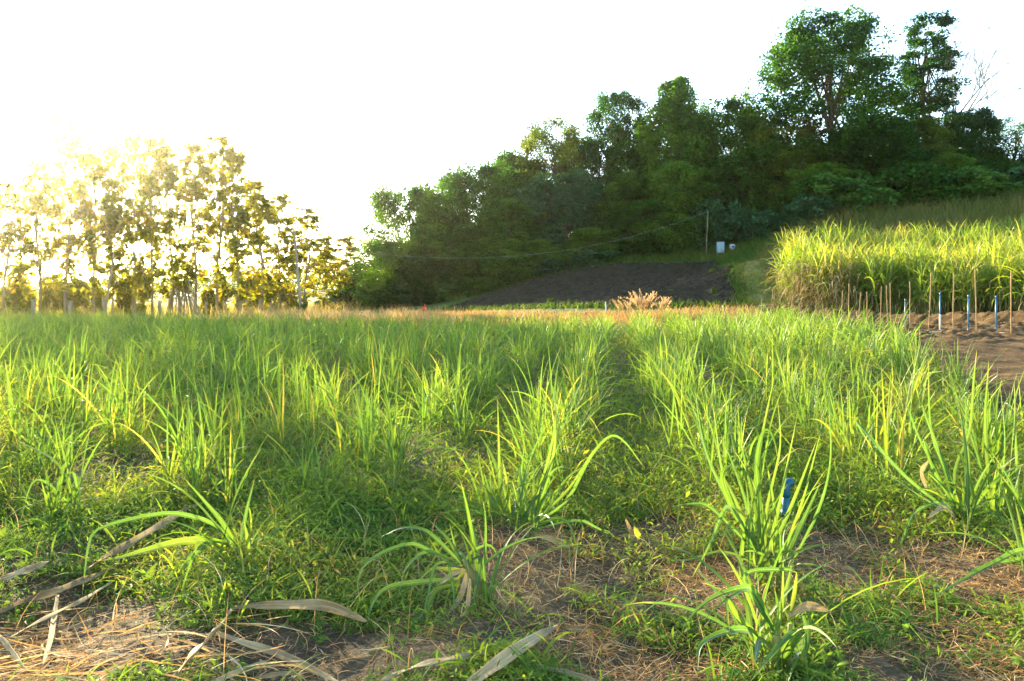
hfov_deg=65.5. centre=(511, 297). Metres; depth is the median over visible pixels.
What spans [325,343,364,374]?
sugarcane clump
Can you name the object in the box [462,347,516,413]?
sugarcane clump
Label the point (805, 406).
sugarcane clump
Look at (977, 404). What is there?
sugarcane clump
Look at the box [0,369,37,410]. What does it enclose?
sugarcane clump
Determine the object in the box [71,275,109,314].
shrub
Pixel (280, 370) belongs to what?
sugarcane clump
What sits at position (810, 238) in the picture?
mature sugarcane clump
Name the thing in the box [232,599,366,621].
dry cane leaf
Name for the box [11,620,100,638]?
dry cane leaf
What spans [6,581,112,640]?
dry cane leaf
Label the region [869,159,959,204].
shrub
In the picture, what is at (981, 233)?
mature sugarcane clump
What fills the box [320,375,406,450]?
sugarcane clump
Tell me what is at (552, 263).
shrub
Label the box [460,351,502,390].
sugarcane clump
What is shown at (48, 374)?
sugarcane clump
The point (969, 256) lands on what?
mature sugarcane clump
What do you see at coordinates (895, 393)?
sugarcane clump
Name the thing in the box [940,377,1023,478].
sugarcane clump
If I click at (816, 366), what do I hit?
sugarcane clump
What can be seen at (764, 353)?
sugarcane clump
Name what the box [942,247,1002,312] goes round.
mature sugarcane clump
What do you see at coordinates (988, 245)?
mature sugarcane clump
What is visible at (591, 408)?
sugarcane clump
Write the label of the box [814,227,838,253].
mature sugarcane clump
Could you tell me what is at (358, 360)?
sugarcane clump
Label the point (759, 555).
sugarcane clump
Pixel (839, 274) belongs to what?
mature sugarcane clump
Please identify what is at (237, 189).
teak tree
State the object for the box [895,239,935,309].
mature sugarcane clump
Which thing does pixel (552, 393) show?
sugarcane clump
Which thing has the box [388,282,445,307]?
shrub
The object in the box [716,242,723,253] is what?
meter cabinet
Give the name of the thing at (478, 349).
sugarcane clump
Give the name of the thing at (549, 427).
sugarcane clump
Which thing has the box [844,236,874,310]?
mature sugarcane clump
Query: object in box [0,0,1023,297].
sky
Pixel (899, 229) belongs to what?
mature sugarcane clump
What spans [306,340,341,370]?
sugarcane clump
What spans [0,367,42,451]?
sugarcane clump
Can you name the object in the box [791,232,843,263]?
mature sugarcane clump
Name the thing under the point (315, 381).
sugarcane clump
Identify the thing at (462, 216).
forest tree
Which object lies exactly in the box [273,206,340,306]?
teak tree
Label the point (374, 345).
sugarcane clump
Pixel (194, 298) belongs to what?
propped pole
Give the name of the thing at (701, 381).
sugarcane clump
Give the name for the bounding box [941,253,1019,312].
mature sugarcane clump
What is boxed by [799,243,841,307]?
mature sugarcane clump
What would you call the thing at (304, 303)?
shrub
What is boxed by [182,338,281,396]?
sugarcane clump
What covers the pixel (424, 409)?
sugarcane clump
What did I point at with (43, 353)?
sugarcane clump
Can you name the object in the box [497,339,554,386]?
sugarcane clump
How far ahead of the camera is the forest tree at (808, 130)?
78.10 m
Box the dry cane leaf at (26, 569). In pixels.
[0,561,48,580]
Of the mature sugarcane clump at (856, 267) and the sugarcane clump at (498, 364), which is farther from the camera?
the mature sugarcane clump at (856, 267)
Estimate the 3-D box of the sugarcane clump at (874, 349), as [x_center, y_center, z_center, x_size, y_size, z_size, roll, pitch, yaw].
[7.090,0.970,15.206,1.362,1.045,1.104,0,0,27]
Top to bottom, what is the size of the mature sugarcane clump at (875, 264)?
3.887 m
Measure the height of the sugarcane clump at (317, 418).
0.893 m
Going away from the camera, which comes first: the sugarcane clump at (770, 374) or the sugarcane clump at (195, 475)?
the sugarcane clump at (195, 475)
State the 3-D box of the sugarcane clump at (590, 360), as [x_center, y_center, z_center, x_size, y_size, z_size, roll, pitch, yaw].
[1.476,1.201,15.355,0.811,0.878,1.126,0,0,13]
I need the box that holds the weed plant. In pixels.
[547,298,557,307]
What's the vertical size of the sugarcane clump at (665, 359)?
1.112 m
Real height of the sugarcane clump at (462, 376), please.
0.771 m
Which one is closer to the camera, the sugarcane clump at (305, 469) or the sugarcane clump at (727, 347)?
the sugarcane clump at (305, 469)
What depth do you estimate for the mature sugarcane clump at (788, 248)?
47.56 m
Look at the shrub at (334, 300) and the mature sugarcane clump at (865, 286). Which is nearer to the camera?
the mature sugarcane clump at (865, 286)
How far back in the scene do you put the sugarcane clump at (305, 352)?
16.72 m
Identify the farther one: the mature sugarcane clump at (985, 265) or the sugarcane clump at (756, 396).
the mature sugarcane clump at (985, 265)
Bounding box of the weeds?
[0,312,1023,680]
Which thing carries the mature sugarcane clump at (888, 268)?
on the ground at (352, 643)
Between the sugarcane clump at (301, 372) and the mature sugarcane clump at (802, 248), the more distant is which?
the mature sugarcane clump at (802, 248)
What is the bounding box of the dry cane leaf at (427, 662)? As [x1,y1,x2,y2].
[381,652,484,680]
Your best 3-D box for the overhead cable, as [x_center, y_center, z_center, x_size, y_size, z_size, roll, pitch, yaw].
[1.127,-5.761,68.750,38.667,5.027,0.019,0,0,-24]
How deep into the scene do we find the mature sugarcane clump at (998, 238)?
42.67 m
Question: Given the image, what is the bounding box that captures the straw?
[0,372,1023,680]
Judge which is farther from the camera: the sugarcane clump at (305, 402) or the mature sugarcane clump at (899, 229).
the mature sugarcane clump at (899, 229)
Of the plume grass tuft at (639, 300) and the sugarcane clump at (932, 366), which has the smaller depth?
the sugarcane clump at (932, 366)
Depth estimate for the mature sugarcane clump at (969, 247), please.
38.97 m
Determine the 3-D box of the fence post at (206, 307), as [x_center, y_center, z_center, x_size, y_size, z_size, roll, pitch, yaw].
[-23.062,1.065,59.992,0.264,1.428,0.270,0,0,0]
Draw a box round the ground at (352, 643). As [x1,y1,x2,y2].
[0,207,1023,680]
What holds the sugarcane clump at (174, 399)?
on the ground at (352, 643)
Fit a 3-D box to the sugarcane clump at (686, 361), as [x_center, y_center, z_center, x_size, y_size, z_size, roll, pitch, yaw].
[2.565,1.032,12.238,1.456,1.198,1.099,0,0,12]
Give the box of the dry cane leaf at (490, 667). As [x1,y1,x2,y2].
[467,623,559,680]
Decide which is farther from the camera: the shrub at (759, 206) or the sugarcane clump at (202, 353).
the shrub at (759, 206)
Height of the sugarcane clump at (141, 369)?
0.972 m
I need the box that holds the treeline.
[0,261,389,299]
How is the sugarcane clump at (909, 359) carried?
on the ground at (352, 643)
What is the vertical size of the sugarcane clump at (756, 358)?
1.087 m
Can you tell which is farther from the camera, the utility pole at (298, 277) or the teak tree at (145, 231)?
the utility pole at (298, 277)
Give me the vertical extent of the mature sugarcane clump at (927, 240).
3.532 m
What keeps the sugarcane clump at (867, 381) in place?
on the ground at (352, 643)
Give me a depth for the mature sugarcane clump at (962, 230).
48.79 m
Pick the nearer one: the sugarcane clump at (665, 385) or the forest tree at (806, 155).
the sugarcane clump at (665, 385)
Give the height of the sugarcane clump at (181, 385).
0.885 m
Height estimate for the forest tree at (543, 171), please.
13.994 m
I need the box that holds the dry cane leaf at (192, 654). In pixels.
[169,607,234,680]
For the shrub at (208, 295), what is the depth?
65.31 m
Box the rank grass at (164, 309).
[0,298,364,320]
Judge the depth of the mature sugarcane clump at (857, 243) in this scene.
46.02 m
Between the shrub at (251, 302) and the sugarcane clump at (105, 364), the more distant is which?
the shrub at (251, 302)
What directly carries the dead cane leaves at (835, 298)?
on the ground at (352, 643)
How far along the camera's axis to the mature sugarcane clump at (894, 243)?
44.84 m
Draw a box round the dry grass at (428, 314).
[177,301,770,329]
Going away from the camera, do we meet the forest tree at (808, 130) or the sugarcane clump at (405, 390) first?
the sugarcane clump at (405, 390)
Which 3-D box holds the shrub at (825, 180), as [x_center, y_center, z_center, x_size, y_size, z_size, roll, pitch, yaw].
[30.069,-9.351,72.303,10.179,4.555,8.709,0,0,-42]
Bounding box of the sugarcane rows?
[0,298,928,373]
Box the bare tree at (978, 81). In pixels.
[898,5,1023,142]
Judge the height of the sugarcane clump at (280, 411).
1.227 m
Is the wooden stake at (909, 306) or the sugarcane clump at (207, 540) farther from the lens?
the wooden stake at (909, 306)
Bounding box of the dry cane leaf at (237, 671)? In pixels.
[212,659,270,680]
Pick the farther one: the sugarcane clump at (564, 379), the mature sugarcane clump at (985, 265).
the mature sugarcane clump at (985, 265)
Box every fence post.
[31,299,35,321]
[68,301,73,316]
[102,296,106,315]
[158,301,161,314]
[204,302,207,315]
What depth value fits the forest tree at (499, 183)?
87.72 m
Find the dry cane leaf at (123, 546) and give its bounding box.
[86,504,196,570]
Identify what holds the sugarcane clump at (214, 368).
on the ground at (352, 643)
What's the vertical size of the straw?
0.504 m
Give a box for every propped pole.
[175,282,176,314]
[177,286,184,317]
[185,279,193,315]
[188,279,201,317]
[188,287,198,314]
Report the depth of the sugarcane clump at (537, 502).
5.26 m
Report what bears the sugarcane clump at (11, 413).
on the ground at (352, 643)
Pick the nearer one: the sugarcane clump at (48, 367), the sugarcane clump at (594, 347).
the sugarcane clump at (48, 367)
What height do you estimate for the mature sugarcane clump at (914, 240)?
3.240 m
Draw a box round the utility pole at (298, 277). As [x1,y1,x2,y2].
[293,231,302,315]
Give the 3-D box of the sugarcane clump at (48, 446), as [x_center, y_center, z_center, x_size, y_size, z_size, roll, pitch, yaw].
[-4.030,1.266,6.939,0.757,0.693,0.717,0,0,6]
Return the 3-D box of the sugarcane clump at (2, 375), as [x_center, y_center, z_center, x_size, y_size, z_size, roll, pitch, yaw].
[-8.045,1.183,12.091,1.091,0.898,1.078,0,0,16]
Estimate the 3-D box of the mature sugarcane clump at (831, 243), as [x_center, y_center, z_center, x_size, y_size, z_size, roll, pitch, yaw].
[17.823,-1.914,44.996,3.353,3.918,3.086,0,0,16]
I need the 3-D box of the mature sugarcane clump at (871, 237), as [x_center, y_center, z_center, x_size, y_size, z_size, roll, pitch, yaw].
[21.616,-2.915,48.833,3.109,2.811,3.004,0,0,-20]
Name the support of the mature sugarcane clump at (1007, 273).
on the ground at (352, 643)
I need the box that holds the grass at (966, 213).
[741,185,1023,261]
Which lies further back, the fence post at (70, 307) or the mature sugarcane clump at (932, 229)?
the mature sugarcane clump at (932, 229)
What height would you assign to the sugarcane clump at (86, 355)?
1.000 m
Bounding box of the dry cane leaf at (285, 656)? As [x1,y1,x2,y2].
[215,631,337,680]
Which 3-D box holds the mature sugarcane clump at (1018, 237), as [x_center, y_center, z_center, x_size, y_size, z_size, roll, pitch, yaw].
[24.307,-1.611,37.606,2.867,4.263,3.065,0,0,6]
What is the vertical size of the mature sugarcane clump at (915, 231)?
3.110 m
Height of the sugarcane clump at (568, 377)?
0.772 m
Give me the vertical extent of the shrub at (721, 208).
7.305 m
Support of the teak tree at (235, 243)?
on the ground at (352, 643)
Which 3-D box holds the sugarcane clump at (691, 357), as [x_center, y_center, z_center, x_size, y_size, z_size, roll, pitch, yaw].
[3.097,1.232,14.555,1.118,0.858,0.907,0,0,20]
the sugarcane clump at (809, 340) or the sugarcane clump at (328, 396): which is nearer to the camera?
the sugarcane clump at (328, 396)
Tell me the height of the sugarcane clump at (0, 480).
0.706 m
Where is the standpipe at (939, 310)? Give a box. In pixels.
[939,292,940,329]
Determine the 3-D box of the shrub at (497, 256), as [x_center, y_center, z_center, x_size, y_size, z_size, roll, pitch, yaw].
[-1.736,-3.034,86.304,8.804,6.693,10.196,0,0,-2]
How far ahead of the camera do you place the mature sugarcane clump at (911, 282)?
37.72 m
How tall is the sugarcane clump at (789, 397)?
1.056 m
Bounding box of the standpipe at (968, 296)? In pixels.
[967,295,969,329]
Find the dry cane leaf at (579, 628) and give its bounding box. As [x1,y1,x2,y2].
[555,624,607,631]
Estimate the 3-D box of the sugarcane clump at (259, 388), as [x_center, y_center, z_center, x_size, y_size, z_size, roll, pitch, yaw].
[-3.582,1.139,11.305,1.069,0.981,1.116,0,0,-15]
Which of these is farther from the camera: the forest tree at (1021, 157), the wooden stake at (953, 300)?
the forest tree at (1021, 157)
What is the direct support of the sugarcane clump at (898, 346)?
on the ground at (352, 643)
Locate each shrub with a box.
[0,282,36,317]
[37,281,81,317]
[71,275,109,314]
[109,281,150,318]
[197,282,230,315]
[231,281,269,313]
[263,281,298,312]
[296,298,307,315]
[312,298,343,310]
[328,286,359,309]
[334,271,374,297]
[352,282,406,309]
[380,270,432,285]
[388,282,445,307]
[426,276,473,302]
[451,276,507,297]
[463,239,529,276]
[525,255,581,276]
[563,246,620,268]
[595,232,647,257]
[619,228,673,256]
[648,209,716,254]
[682,190,742,249]
[713,207,773,244]
[735,186,802,231]
[751,209,798,236]
[781,193,849,226]
[791,169,891,212]
[834,184,907,216]
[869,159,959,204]
[895,182,987,209]
[941,165,1011,185]
[951,181,1023,202]
[986,164,1023,189]
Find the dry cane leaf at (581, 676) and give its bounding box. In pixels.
[528,664,596,680]
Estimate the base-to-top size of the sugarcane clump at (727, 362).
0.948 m
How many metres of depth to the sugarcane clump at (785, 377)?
11.16 m
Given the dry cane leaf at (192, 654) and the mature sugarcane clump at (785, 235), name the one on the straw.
the dry cane leaf at (192, 654)
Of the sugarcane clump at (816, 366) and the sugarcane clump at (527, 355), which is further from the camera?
the sugarcane clump at (527, 355)
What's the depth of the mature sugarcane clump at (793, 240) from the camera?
48.67 m
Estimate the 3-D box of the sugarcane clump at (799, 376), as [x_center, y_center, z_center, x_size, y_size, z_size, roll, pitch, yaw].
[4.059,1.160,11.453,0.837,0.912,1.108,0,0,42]
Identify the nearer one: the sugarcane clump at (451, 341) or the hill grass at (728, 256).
the sugarcane clump at (451, 341)
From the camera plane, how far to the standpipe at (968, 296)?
24.98 m
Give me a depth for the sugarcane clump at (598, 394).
10.34 m
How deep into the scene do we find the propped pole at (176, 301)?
56.66 m
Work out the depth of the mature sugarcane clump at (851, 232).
48.88 m
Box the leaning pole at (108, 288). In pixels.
[105,254,114,311]
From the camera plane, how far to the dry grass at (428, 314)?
48.21 m
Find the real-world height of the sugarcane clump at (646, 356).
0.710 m
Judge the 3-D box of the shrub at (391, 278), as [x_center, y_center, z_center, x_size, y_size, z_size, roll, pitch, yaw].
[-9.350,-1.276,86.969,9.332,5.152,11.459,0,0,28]
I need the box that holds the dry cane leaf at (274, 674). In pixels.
[248,671,297,680]
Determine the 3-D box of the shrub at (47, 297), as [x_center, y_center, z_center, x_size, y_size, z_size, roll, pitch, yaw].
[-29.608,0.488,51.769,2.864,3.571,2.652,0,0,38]
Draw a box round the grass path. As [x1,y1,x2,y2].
[726,261,782,306]
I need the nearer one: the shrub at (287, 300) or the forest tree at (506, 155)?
the shrub at (287, 300)
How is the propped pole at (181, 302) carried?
on the ground at (352, 643)
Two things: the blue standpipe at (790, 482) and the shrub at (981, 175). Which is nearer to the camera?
the blue standpipe at (790, 482)
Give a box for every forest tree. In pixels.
[347,237,429,306]
[353,180,450,285]
[364,255,461,306]
[395,222,485,296]
[409,209,464,261]
[424,174,472,225]
[430,157,540,258]
[447,196,552,287]
[474,148,547,234]
[474,238,562,282]
[488,158,560,237]
[502,116,592,240]
[510,168,615,252]
[542,134,603,235]
[546,227,627,264]
[570,87,661,222]
[587,170,654,241]
[596,199,678,254]
[600,113,662,186]
[600,139,659,231]
[624,160,725,250]
[628,75,711,217]
[670,131,723,189]
[672,90,770,220]
[700,147,790,233]
[727,131,780,188]
[739,0,933,188]
[747,114,827,214]
[748,141,887,220]
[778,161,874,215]
[807,111,937,192]
[881,116,960,179]
[893,2,998,156]
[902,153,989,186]
[941,105,1011,171]
[961,114,1023,162]
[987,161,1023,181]
[1015,154,1023,162]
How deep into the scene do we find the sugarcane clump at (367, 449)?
6.58 m
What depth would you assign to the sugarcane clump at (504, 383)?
13.83 m
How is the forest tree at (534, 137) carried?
on the ground at (352, 643)
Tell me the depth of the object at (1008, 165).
72.11 m
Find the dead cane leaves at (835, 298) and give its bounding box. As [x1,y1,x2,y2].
[758,258,882,310]
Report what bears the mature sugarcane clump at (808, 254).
on the ground at (352, 643)
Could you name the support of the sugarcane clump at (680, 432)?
on the ground at (352, 643)
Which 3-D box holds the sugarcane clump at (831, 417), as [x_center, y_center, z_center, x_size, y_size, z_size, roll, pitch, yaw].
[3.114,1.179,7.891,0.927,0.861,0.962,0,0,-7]
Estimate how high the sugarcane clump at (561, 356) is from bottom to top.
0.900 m
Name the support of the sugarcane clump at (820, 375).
on the ground at (352, 643)
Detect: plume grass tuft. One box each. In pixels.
[614,297,631,317]
[618,288,658,317]
[654,297,671,316]
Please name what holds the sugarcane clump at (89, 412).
on the ground at (352, 643)
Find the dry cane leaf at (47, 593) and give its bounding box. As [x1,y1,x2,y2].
[0,561,132,612]
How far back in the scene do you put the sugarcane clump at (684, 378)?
9.61 m
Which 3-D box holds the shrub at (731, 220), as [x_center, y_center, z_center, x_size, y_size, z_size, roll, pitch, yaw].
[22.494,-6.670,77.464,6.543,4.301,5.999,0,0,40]
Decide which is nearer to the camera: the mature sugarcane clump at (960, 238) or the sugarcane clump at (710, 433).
the sugarcane clump at (710, 433)
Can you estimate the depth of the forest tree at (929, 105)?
78.15 m
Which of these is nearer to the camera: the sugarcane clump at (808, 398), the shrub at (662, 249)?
the sugarcane clump at (808, 398)
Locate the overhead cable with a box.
[297,211,707,257]
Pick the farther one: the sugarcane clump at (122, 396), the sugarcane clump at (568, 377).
the sugarcane clump at (568, 377)
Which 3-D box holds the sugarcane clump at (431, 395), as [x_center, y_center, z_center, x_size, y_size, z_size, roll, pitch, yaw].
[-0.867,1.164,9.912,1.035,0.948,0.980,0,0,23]
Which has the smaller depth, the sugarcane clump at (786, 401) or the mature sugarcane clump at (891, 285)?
the sugarcane clump at (786, 401)
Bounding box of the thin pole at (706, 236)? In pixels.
[706,214,707,254]
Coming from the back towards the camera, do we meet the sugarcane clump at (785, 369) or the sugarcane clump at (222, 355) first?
the sugarcane clump at (222, 355)
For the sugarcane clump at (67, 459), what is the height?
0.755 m
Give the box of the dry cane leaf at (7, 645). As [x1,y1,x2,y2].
[0,635,25,669]
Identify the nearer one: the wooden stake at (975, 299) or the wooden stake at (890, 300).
the wooden stake at (975, 299)
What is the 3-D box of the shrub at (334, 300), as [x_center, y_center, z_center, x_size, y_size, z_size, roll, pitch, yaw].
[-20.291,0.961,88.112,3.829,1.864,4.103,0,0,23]
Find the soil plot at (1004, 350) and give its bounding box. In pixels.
[750,303,1023,414]
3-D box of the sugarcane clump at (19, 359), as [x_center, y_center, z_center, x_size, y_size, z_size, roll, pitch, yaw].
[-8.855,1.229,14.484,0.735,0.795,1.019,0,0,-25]
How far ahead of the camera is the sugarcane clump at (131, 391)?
11.92 m
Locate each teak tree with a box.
[0,180,41,317]
[1,153,77,311]
[29,115,107,314]
[55,147,130,312]
[79,142,138,316]
[107,132,159,315]
[123,127,179,318]
[144,138,202,315]
[160,134,229,314]
[179,134,252,315]
[199,151,267,316]
[233,176,301,311]
[244,193,312,309]
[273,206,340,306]
[301,235,353,300]
[324,235,368,294]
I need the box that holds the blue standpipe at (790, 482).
[781,478,794,534]
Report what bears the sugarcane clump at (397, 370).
on the ground at (352, 643)
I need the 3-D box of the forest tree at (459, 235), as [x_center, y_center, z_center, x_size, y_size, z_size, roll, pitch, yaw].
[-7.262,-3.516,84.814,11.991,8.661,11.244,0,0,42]
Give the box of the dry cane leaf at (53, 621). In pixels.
[42,595,58,666]
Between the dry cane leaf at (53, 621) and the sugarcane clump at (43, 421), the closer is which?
the dry cane leaf at (53, 621)
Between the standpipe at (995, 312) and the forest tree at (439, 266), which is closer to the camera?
the standpipe at (995, 312)
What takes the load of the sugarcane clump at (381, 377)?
on the ground at (352, 643)
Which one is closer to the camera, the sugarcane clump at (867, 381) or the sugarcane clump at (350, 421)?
the sugarcane clump at (350, 421)
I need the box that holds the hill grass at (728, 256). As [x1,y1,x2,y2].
[426,220,797,311]
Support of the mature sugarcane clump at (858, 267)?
on the ground at (352, 643)
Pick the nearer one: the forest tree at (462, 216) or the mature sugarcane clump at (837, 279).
the mature sugarcane clump at (837, 279)
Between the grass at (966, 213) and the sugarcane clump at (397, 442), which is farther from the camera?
the grass at (966, 213)
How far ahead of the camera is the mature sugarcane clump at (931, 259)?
35.90 m
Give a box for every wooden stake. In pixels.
[880,286,881,326]
[886,285,887,326]
[890,283,890,318]
[909,281,910,327]
[928,272,931,328]
[953,272,953,329]
[974,269,976,331]
[1010,271,1011,332]
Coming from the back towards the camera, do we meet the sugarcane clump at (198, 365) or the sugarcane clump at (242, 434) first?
the sugarcane clump at (198, 365)
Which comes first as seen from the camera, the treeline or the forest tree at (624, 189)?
the forest tree at (624, 189)
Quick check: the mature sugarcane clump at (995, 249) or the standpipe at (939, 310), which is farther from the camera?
the mature sugarcane clump at (995, 249)
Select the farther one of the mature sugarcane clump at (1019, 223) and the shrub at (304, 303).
the shrub at (304, 303)
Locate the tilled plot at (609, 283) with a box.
[435,259,738,311]
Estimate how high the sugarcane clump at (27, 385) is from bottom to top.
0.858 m
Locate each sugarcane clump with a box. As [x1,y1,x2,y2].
[0,334,36,395]
[0,339,13,365]
[0,350,89,423]
[0,357,64,409]
[0,357,88,422]
[0,358,69,453]
[0,359,125,467]
[0,361,11,388]
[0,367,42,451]
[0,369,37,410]
[0,386,25,435]
[0,425,104,527]
[0,444,7,504]
[2,339,71,401]
[5,347,129,430]
[6,408,116,491]
[11,344,37,383]
[11,407,97,477]
[12,335,75,382]
[12,347,84,408]
[17,352,121,435]
[18,349,36,372]
[27,353,75,385]
[33,327,110,387]
[35,330,98,380]
[35,357,92,403]
[42,335,113,384]
[52,341,78,372]
[59,360,179,449]
[73,342,128,381]
[79,349,128,381]
[82,451,295,611]
[91,335,165,385]
[92,349,178,417]
[92,361,150,422]
[95,354,140,400]
[97,341,163,395]
[100,398,162,458]
[103,347,165,397]
[112,334,159,373]
[115,334,166,379]
[119,360,183,412]
[120,399,248,497]
[123,361,228,441]
[124,353,276,486]
[128,344,203,405]
[132,421,285,514]
[142,339,211,388]
[148,338,196,379]
[148,348,209,399]
[151,343,180,372]
[152,338,216,385]
[152,401,251,468]
[161,337,235,393]
[174,345,261,418]
[177,358,253,430]
[180,388,235,437]
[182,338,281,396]
[184,338,230,373]
[189,326,249,376]
[189,347,206,377]
[194,381,289,458]
[207,372,269,428]
[209,331,273,387]
[224,323,275,372]
[225,344,295,409]
[229,344,267,382]
[233,344,355,455]
[239,391,305,449]
[249,350,338,415]
[254,351,294,393]
[256,322,324,374]
[257,357,277,385]
[257,368,292,403]
[257,416,372,509]
[261,350,284,372]
[261,353,320,399]
[262,362,346,435]
[282,326,329,369]
[282,344,337,392]
[285,348,324,379]
[285,353,328,390]
[286,369,364,447]
[288,360,353,417]
[291,351,373,427]
[295,369,347,419]
[297,356,418,465]
[302,353,332,389]
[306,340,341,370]
[306,360,359,400]
[307,370,413,473]
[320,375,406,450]
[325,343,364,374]
[329,330,391,376]
[331,380,462,495]
[336,335,379,369]
[336,335,388,388]
[339,321,388,383]
[350,320,400,371]
[352,344,405,392]
[353,353,409,404]
[353,388,448,477]
[354,351,406,400]
[357,484,580,626]
[360,324,412,372]
[360,367,405,411]
[368,322,429,387]
[370,322,413,369]
[370,366,421,413]
[375,325,441,387]
[376,351,425,394]
[378,331,415,374]
[387,363,479,441]
[389,337,449,396]
[394,341,438,381]
[394,360,465,434]
[400,361,478,424]
[401,355,472,419]
[418,343,503,412]
[418,352,441,376]
[418,369,502,456]
[428,325,491,382]
[432,415,539,539]
[433,336,502,403]
[440,318,500,367]
[441,324,479,373]
[441,360,482,391]
[442,389,643,555]
[445,343,474,371]
[449,347,487,378]
[454,357,497,406]
[460,342,512,379]
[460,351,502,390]
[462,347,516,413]
[469,354,509,392]
[477,370,596,487]
[478,334,526,372]
[483,341,516,380]
[483,347,602,433]
[483,350,508,373]
[489,388,618,500]
[492,331,548,370]
[492,346,522,373]
[494,377,613,463]
[495,357,523,389]
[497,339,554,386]
[506,400,575,472]
[523,367,594,428]
[523,367,640,456]
[529,381,576,418]
[540,340,584,386]
[544,365,585,393]
[546,334,615,379]
[548,358,596,397]
[548,358,628,421]
[550,340,586,379]
[555,345,598,384]
[557,351,623,414]
[557,372,613,405]
[560,363,589,396]
[561,337,615,378]
[564,348,616,392]
[565,328,617,365]
[567,343,610,370]
[567,384,620,434]
[577,344,608,377]
[578,335,606,363]
[618,347,679,399]
[619,518,915,680]
[631,331,719,398]
[632,356,701,425]
[633,324,672,362]
[633,331,695,383]
[634,343,724,391]
[635,343,678,370]
[635,346,657,373]
[639,344,690,387]
[639,352,699,414]
[642,363,750,462]
[642,381,843,499]
[646,359,680,400]
[650,335,671,362]
[651,331,713,380]
[651,355,724,428]
[652,345,729,402]
[658,371,783,468]
[660,379,849,604]
[665,342,708,379]
[667,372,756,452]
[672,364,754,438]
[679,408,781,485]
[684,383,752,445]
[691,373,741,419]
[705,328,769,382]
[706,343,730,376]
[707,333,759,371]
[710,324,769,366]
[710,343,764,388]
[717,335,765,378]
[719,348,762,393]
[723,332,795,382]
[727,354,781,417]
[729,334,807,395]
[729,348,802,418]
[747,358,816,405]
[748,340,784,377]
[749,358,802,387]
[753,347,814,397]
[757,250,803,302]
[758,365,827,419]
[761,234,812,304]
[762,366,838,433]
[765,222,806,263]
[768,324,830,367]
[770,334,816,372]
[770,348,826,402]
[771,234,804,272]
[774,227,805,269]
[775,241,806,292]
[777,229,825,271]
[778,247,830,304]
[779,239,831,305]
[779,251,819,306]
[779,318,830,367]
[781,357,856,424]
[782,361,891,435]
[782,372,893,457]
[785,390,846,450]
[786,241,816,262]
[790,330,857,378]
[791,232,823,242]
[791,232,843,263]
[793,328,862,370]
[796,231,856,306]
[796,343,835,383]
[797,334,860,389]
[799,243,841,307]
[800,217,834,245]
[800,377,896,471]
[801,233,844,258]
[806,237,871,309]
[806,357,846,399]
[807,343,969,492]
[807,347,852,381]
[807,357,847,393]
[813,220,865,250]
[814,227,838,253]
[819,246,864,308]
[820,247,848,307]
[822,226,851,240]
[827,240,872,310]
[833,346,877,394]
[837,242,895,311]
[839,245,897,310]
[842,235,873,254]
[843,228,871,249]
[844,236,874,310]
[845,222,875,242]
[845,324,911,373]
[845,355,894,407]
[847,237,901,311]
[847,332,872,368]
[852,232,926,312]
[852,334,880,364]
[853,230,886,246]
[853,233,882,253]
[854,337,942,405]
[855,352,1023,551]
[857,374,960,462]
[859,326,919,385]
[860,344,965,420]
[861,226,901,254]
[861,242,892,262]
[863,248,918,311]
[863,248,920,312]
[863,339,901,370]
[866,324,953,389]
[869,225,906,247]
[870,246,924,312]
[877,325,938,375]
[877,331,945,371]
[878,228,905,250]
[883,236,906,253]
[884,226,910,249]
[885,233,910,250]
[886,221,911,241]
[887,228,927,253]
[887,237,946,313]
[887,367,932,411]
[889,236,918,308]
[892,240,949,312]
[892,341,971,391]
[893,247,937,312]
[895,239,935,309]
[895,245,955,313]
[898,228,931,255]
[898,231,933,251]
[900,357,1010,419]
[902,221,931,241]
[904,257,974,313]
[905,240,963,313]
[907,238,941,300]
[907,332,993,392]
[909,226,951,254]
[910,228,944,247]
[915,221,950,242]
[915,377,999,428]
[918,361,1023,451]
[921,227,954,254]
[923,238,982,311]
[924,246,967,312]
[926,232,969,257]
[927,222,963,244]
[927,453,1023,600]
[929,360,985,398]
[932,248,998,311]
[932,362,1023,525]
[933,239,993,311]
[935,383,1020,450]
[937,231,975,253]
[939,219,983,242]
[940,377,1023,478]
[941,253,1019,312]
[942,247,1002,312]
[946,228,974,248]
[946,244,978,310]
[948,225,980,237]
[952,221,1003,245]
[952,236,988,258]
[953,215,1002,247]
[955,222,986,240]
[956,234,1003,307]
[961,246,1007,311]
[970,225,1022,311]
[971,239,1023,310]
[973,221,1003,242]
[973,255,1020,311]
[975,216,1004,234]
[979,227,1023,247]
[979,235,1023,310]
[982,254,1020,311]
[984,247,1023,310]
[992,215,1019,234]
[992,221,1022,305]
[993,225,1023,309]
[993,246,1023,309]
[1000,379,1023,439]
[1004,214,1023,238]
[1004,216,1021,233]
[1005,240,1023,305]
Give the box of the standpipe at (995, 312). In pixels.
[995,296,996,328]
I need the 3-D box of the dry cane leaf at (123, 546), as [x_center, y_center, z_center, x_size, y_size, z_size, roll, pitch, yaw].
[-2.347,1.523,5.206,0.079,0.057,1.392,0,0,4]
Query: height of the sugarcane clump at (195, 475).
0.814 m
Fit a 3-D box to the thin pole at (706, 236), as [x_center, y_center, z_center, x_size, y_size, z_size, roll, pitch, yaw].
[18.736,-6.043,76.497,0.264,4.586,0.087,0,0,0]
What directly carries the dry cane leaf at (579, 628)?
on the straw
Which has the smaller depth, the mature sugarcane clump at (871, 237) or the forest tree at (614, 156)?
the mature sugarcane clump at (871, 237)
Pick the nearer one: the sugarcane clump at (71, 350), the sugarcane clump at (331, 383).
the sugarcane clump at (331, 383)
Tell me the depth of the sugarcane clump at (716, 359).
15.81 m
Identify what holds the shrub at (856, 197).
on the ground at (352, 643)

